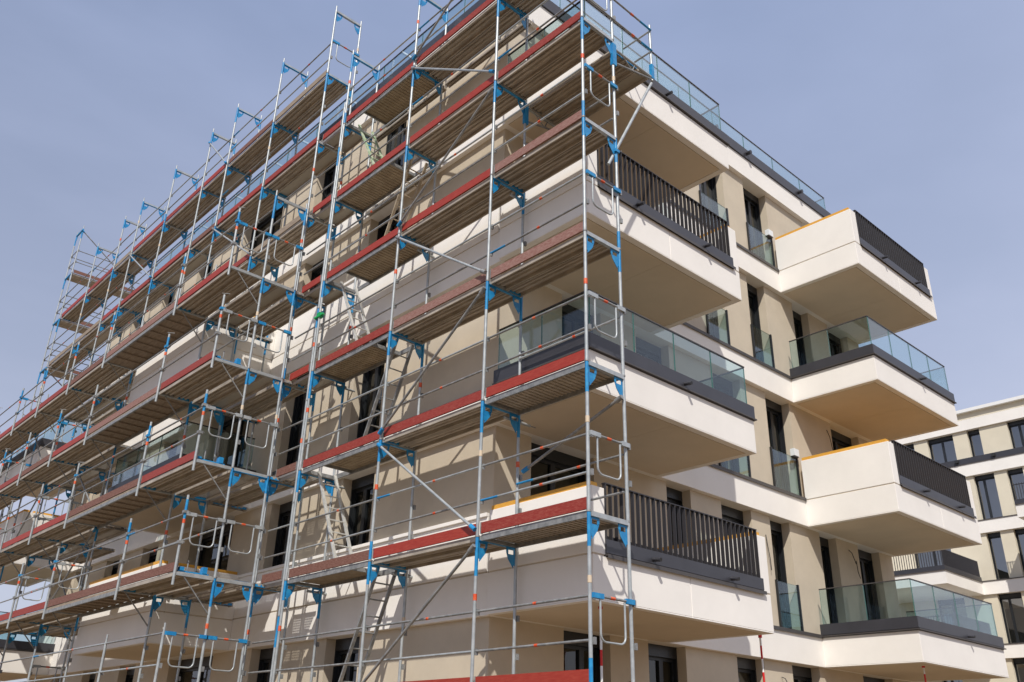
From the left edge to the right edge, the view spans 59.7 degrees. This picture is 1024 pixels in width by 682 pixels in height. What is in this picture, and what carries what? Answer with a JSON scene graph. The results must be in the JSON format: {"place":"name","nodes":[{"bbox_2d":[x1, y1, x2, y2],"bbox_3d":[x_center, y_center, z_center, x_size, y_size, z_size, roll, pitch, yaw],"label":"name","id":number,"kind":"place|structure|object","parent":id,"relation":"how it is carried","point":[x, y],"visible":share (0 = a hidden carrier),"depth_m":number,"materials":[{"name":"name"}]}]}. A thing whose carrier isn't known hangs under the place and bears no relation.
{"place":"outdoors","nodes":[
{"label":"outdoors","id":0,"kind":"place"},
{"bbox_2d":[0,0,1023,681],"label":"sky","id":1,"kind":"structure","parent":0,"point":[907,116],"materials":[{"name":"blue"}]},
{"label":"ground","id":2,"kind":"structure","parent":0,"visible":0},
{"bbox_2d":[0,226,141,521],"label":"scaffolding","id":3,"kind":"object","parent":2,"relation":"on","point":[72,315],"visible":0.47,"depth_m":33.74,"materials":[{"name":"metal"}]},
{"bbox_2d":[0,190,315,681],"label":"scaffolding","id":4,"kind":"object","parent":2,"relation":"on","point":[204,383],"visible":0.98,"depth_m":19.34,"materials":[{"name":"metal"}]},
{"bbox_2d":[177,560,208,575],"bbox_3d":[-5.559,3.953,15.551,0.560,0.220,0.140,23,-32,-38],"label":"steel fitting","id":5,"kind":"object","parent":4,"relation":"on","point":[203,570],"visible":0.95,"depth_m":15.51,"materials":[{"name":"blue paint"}]},
{"bbox_2d":[193,450,224,464],"bbox_3d":[-5.542,2.130,16.375,0.560,0.220,0.140,23,-32,-38],"label":"steel fitting","id":6,"kind":"object","parent":4,"relation":"on","point":[219,460],"visible":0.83,"depth_m":16.41,"materials":[{"name":"blue paint"}]},
{"bbox_2d":[216,351,240,364],"bbox_3d":[-5.482,0.326,17.235,0.560,0.220,0.140,23,-32,-38],"label":"steel fitting","id":7,"kind":"object","parent":4,"relation":"on","point":[237,361],"visible":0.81,"depth_m":17.28,"materials":[{"name":"blue paint"}]},
{"bbox_2d":[50,6,362,681],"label":"scaffolding","id":8,"kind":"object","parent":2,"relation":"on","point":[329,90],"visible":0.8,"depth_m":23.07,"materials":[{"name":"metal"}]},
{"bbox_2d":[269,0,654,681],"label":"scaffolding","id":9,"kind":"object","parent":2,"relation":"on","point":[613,74],"visible":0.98,"depth_m":14.90,"materials":[{"name":"metal"}]},
{"bbox_2d":[314,312,324,319],"bbox_3d":[-3.850,-0.496,17.894,0.231,0.138,0.115,-13,-29,28],"label":"clamp","id":10,"kind":"object","parent":9,"relation":"attached to","point":[320,314],"visible":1,"depth_m":17.86,"materials":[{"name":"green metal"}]},
{"bbox_2d":[317,471,354,567],"bbox_3d":[-3.124,3.197,15.868,0.405,1.944,1.027,23,-32,-38],"label":"ladder","id":11,"kind":"object","parent":9,"relation":"on","point":[330,531],"visible":0.86,"depth_m":15.93,"materials":[{"name":"metal"}]},
{"bbox_2d":[340,281,370,347],"bbox_3d":[-3.033,-0.424,17.565,0.405,1.944,1.027,23,-32,-38],"label":"ladder","id":12,"kind":"object","parent":9,"relation":"on","point":[344,291],"visible":0.72,"depth_m":17.73,"materials":[{"name":"metal"}]},
{"bbox_2d":[338,567,396,681],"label":"ladder","id":13,"kind":"object","parent":9,"relation":"on","point":[359,623],"visible":0.88,"depth_m":14.19,"materials":[{"name":"metal"}]},
{"bbox_2d":[358,124,384,164],"bbox_3d":[-2.951,-4.041,19.271,0.405,1.944,1.056,23,-32,-38],"label":"ladder","id":14,"kind":"object","parent":9,"relation":"on","point":[367,145],"visible":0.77,"depth_m":19.50,"materials":[{"name":"metal"}]},
{"bbox_2d":[361,338,413,446],"bbox_3d":[-2.237,1.020,15.889,0.405,1.942,0.897,23,-32,-38],"label":"ladder","id":15,"kind":"object","parent":9,"relation":"on","point":[378,396],"visible":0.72,"depth_m":15.88,"materials":[{"name":"metal"}]},
{"bbox_2d":[381,156,427,245],"bbox_3d":[-2.146,-2.601,17.586,0.405,1.942,0.897,23,-32,-38],"label":"ladder","id":16,"kind":"object","parent":9,"relation":"on","point":[399,195],"visible":0.52,"depth_m":17.57,"materials":[{"name":"silver metal"}]},
{"bbox_2d":[0,0,1008,681],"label":"apartment building","id":17,"kind":"structure","parent":2,"relation":"on","point":[790,496],"depth_m":17.79,"materials":[{"name":"beige paint"}]},
{"bbox_2d":[89,671,95,681],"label":"window","id":18,"kind":"structure","parent":17,"relation":"in","point":[92,676],"depth_m":24.00,"materials":[{"name":"black paint"}]},
{"bbox_2d":[111,560,119,575],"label":"window","id":19,"kind":"structure","parent":17,"relation":"in","point":[115,567],"depth_m":25.28,"materials":[{"name":"black glass"}]},
{"bbox_2d":[121,461,137,528],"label":"window","id":20,"kind":"structure","parent":17,"relation":"in","point":[137,461],"depth_m":26.52,"materials":[{"name":"black glass"}]},
{"bbox_2d":[125,666,134,681],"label":"window","id":21,"kind":"structure","parent":17,"relation":"in","point":[130,673],"depth_m":22.31,"materials":[{"name":"black glass"}]},
{"bbox_2d":[148,547,157,563],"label":"window","id":22,"kind":"structure","parent":17,"relation":"in","point":[152,557],"depth_m":23.56,"materials":[{"name":"black glass"}]},
{"bbox_2d":[168,440,177,458],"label":"window","id":23,"kind":"structure","parent":17,"relation":"in","point":[172,450],"depth_m":24.81,"materials":[{"name":"clear glass"}]},
{"bbox_2d":[175,656,212,681],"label":"window","id":24,"kind":"structure","parent":17,"relation":"in","point":[187,662],"depth_m":19.85,"materials":[{"name":"black paint"}]},
{"bbox_2d":[203,263,210,279],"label":"window","id":25,"kind":"structure","parent":17,"relation":"in","point":[209,267],"depth_m":27.32,"materials":[{"name":"black glass"}]},
{"bbox_2d":[195,524,233,568],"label":"window","id":26,"kind":"structure","parent":17,"relation":"in","point":[207,537],"depth_m":21.13,"materials":[{"name":"black paint"}]},
{"bbox_2d":[213,416,243,465],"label":"window","id":27,"kind":"structure","parent":17,"relation":"in","point":[228,420],"depth_m":22.50,"materials":[{"name":"black glass"}]},
{"bbox_2d":[256,648,273,681],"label":"window","id":28,"kind":"structure","parent":17,"relation":"in","point":[266,655],"depth_m":17.71,"materials":[{"name":"black glass"}]},
{"bbox_2d":[248,206,282,259],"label":"window","id":29,"kind":"structure","parent":17,"relation":"in","point":[267,219],"depth_m":24.94,"materials":[{"name":"black glass"}]},
{"bbox_2d":[272,501,292,566],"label":"window","id":30,"kind":"structure","parent":17,"relation":"in","point":[285,509],"depth_m":18.84,"materials":[{"name":"black glass"}]},
{"bbox_2d":[286,372,308,465],"bbox_3d":[-4.562,1.787,19.635,0.128,2.341,0.954,23,-32,-38],"label":"window","id":31,"kind":"structure","parent":17,"relation":"in","point":[290,454],"depth_m":19.85,"materials":[{"name":"black glass"}]},
{"bbox_2d":[309,259,323,290],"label":"window","id":32,"kind":"structure","parent":17,"relation":"in","point":[317,271],"depth_m":21.47,"materials":[{"name":"black glass"}]},
{"bbox_2d":[319,161,336,220],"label":"window","id":33,"kind":"structure","parent":17,"relation":"in","point":[331,171],"depth_m":22.63,"materials":[{"name":"black glass"}]},
{"bbox_2d":[332,636,359,681],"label":"window","id":34,"kind":"structure","parent":17,"relation":"in","point":[342,646],"depth_m":15.81,"materials":[{"name":"black glass"}]},
{"bbox_2d":[346,473,374,546],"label":"window","id":35,"kind":"structure","parent":17,"relation":"in","point":[364,484],"depth_m":16.94,"materials":[{"name":"black paint"}]},
{"bbox_2d":[357,337,386,437],"bbox_3d":[-2.653,0.956,17.758,0.128,2.341,1.052,23,-32,-38],"label":"window","id":36,"kind":"structure","parent":17,"relation":"in","point":[366,376],"depth_m":17.94,"materials":[{"name":"black glass"}]},
{"bbox_2d":[377,209,398,247],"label":"window","id":37,"kind":"structure","parent":17,"relation":"in","point":[381,230],"depth_m":19.61,"materials":[{"name":"black glass"}]},
{"bbox_2d":[385,111,407,165],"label":"window","id":38,"kind":"structure","parent":17,"relation":"in","point":[399,139],"depth_m":20.62,"materials":[{"name":"black glass"}]},
{"bbox_2d":[531,442,585,490],"bbox_3d":[0.675,2.958,14.895,1.524,2.341,0.128,23,-32,-38],"label":"window","id":39,"kind":"structure","parent":17,"relation":"in","point":[555,459],"depth_m":15.33,"materials":[{"name":"black glass"}]},
{"bbox_2d":[562,303,592,335],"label":"window","id":40,"kind":"structure","parent":17,"relation":"in","point":[570,313],"depth_m":16.87,"materials":[{"name":"grey glass"}]},
{"bbox_2d":[564,630,600,681],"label":"window","id":41,"kind":"structure","parent":17,"relation":"in","point":[581,647],"depth_m":14.44,"materials":[{"name":"black paint"}]},
{"bbox_2d":[636,337,661,364],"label":"window","id":42,"kind":"structure","parent":17,"relation":"in","point":[648,350],"depth_m":18.21,"materials":[{"name":"glass"}]},
{"bbox_2d":[648,643,677,681],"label":"window","id":43,"kind":"structure","parent":17,"relation":"in","point":[660,654],"depth_m":15.71,"materials":[{"name":"black paint"}]},
{"bbox_2d":[666,487,682,543],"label":"window","id":44,"kind":"structure","parent":17,"relation":"in","point":[674,496],"depth_m":17.31,"materials":[{"name":"black glass"}]},
{"bbox_2d":[698,177,729,227],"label":"window","id":45,"kind":"structure","parent":17,"relation":"in","point":[715,203],"depth_m":22.03,"materials":[{"name":"grey glass"}]},
{"bbox_2d":[706,309,730,344],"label":"window","id":46,"kind":"structure","parent":17,"relation":"in","point":[715,326],"depth_m":20.31,"materials":[{"name":"grey glass"}]},
{"bbox_2d":[712,373,751,477],"bbox_3d":[4.576,1.809,19.188,1.111,2.341,0.374,23,-32,-38],"label":"window","id":47,"kind":"structure","parent":17,"relation":"in","point":[721,384],"depth_m":19.63,"materials":[{"name":"glass"}]},
{"bbox_2d":[721,505,743,533],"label":"window","id":48,"kind":"structure","parent":17,"relation":"in","point":[730,514],"depth_m":18.49,"materials":[{"name":"black glass"}]},
{"bbox_2d":[737,657,756,681],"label":"window","id":49,"kind":"structure","parent":17,"relation":"in","point":[745,665],"depth_m":17.32,"materials":[{"name":"black paint"}]},
{"bbox_2d":[743,188,775,266],"bbox_3d":[6.194,-2.917,22.927,1.131,2.341,0.374,23,-32,-38],"label":"window","id":50,"kind":"structure","parent":17,"relation":"in","point":[749,198],"depth_m":23.27,"materials":[{"name":"black paint"}]},
{"bbox_2d":[747,283,774,367],"bbox_3d":[5.817,-0.375,21.417,0.836,2.341,0.374,23,-32,-38],"label":"window","id":51,"kind":"structure","parent":17,"relation":"in","point":[752,291],"depth_m":21.65,"materials":[{"name":"black glass"}]},
{"bbox_2d":[765,398,801,495],"bbox_3d":[6.055,2.424,20.421,1.102,2.341,0.374,23,-32,-38],"label":"window","id":52,"kind":"structure","parent":17,"relation":"in","point":[772,408],"depth_m":20.69,"materials":[{"name":"black glass"}]},
{"bbox_2d":[770,521,803,630],"bbox_3d":[5.660,4.959,18.897,0.856,2.341,0.374,23,-32,-38],"label":"window","id":53,"kind":"structure","parent":17,"relation":"in","point":[776,530],"depth_m":19.06,"materials":[{"name":"black glass"}]},
{"bbox_2d":[792,310,806,364],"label":"window","id":54,"kind":"structure","parent":17,"relation":"in","point":[796,317],"depth_m":23.17,"materials":[{"name":"black glass"}]},
{"bbox_2d":[792,665,811,681],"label":"window","id":55,"kind":"structure","parent":17,"relation":"in","point":[800,674],"depth_m":18.50,"materials":[{"name":"black glass"}]},
{"bbox_2d":[819,537,837,622],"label":"window","id":56,"kind":"structure","parent":17,"relation":"in","point":[824,545],"depth_m":20.52,"materials":[{"name":"black paint"}]},
{"bbox_2d":[827,331,841,355],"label":"window","id":57,"kind":"structure","parent":17,"relation":"in","point":[834,341],"depth_m":24.43,"materials":[{"name":"black glass"}]},
{"bbox_2d":[831,429,851,449],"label":"window","id":58,"kind":"structure","parent":17,"relation":"in","point":[837,438],"depth_m":22.89,"materials":[{"name":"black paint"}]},
{"bbox_2d":[858,549,880,619],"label":"window","id":59,"kind":"structure","parent":17,"relation":"in","point":[864,557],"depth_m":21.75,"materials":[{"name":"black paint"}]},
{"bbox_2d":[863,676,884,681],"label":"window","id":60,"kind":"structure","parent":17,"relation":"in","point":[866,679],"depth_m":20.36,"materials":[{"name":"black paint"}]},
{"bbox_2d":[598,606,602,681],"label":"striped pole","id":61,"kind":"object","parent":2,"relation":"on","point":[601,664],"visible":0.48,"depth_m":11.65,"materials":[{"name":"red metal"}]},
{"bbox_2d":[758,635,764,681],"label":"striped pole","id":62,"kind":"object","parent":2,"relation":"on","point":[761,652],"visible":0.88,"depth_m":14.12,"materials":[{"name":"red metal"}]},
{"bbox_2d":[922,666,926,681],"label":"striped pole","id":63,"kind":"object","parent":2,"relation":"on","point":[923,667],"visible":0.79,"depth_m":17.83,"materials":[{"name":"metal"}]},
{"bbox_2d":[892,395,1023,681],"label":"apartment building","id":64,"kind":"structure","parent":2,"relation":"on","point":[980,448],"depth_m":45.17,"materials":[{"name":"paint"}]},
{"bbox_2d":[914,551,936,567],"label":"window","id":65,"kind":"structure","parent":64,"relation":"in","point":[933,551],"depth_m":47.00,"materials":[{"name":"black paint"}]},
{"bbox_2d":[928,435,952,461],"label":"window","id":66,"kind":"structure","parent":64,"relation":"in","point":[941,440],"depth_m":48.45,"materials":[{"name":"black paint"}]},
{"bbox_2d":[938,598,964,622],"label":"window","id":67,"kind":"structure","parent":64,"relation":"in","point":[961,600],"depth_m":45.61,"materials":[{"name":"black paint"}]},
{"bbox_2d":[968,429,979,456],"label":"window","id":68,"kind":"structure","parent":64,"relation":"in","point":[975,432],"depth_m":47.30,"materials":[{"name":"black paint"}]},
{"bbox_2d":[975,473,994,518],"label":"window","id":69,"kind":"structure","parent":64,"relation":"in","point":[988,476],"depth_m":46.06,"materials":[{"name":"black paint"}]},
{"bbox_2d":[987,532,1000,578],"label":"window","id":70,"kind":"structure","parent":64,"relation":"in","point":[991,535],"depth_m":44.94,"materials":[{"name":"black paint"}]},
{"bbox_2d":[999,592,1021,642],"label":"window","id":71,"kind":"structure","parent":64,"relation":"in","point":[1009,596],"depth_m":43.50,"materials":[{"name":"black paint"}]},
{"bbox_2d":[1007,468,1022,511],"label":"window","id":72,"kind":"structure","parent":64,"relation":"in","point":[1014,471],"depth_m":45.21,"materials":[{"name":"black paint"}]},
{"bbox_2d":[1008,419,1023,447],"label":"window","id":73,"kind":"structure","parent":64,"relation":"in","point":[1018,423],"depth_m":45.81,"materials":[{"name":"black paint"}]},
{"bbox_2d":[1013,658,1023,681],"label":"window","id":74,"kind":"structure","parent":64,"relation":"in","point":[1016,660],"depth_m":42.52,"materials":[{"name":"black paint"}]},
{"bbox_2d":[1015,528,1023,570],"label":"window","id":75,"kind":"structure","parent":64,"relation":"in","point":[1018,531],"depth_m":44.14,"materials":[{"name":"black paint"}]}
]}

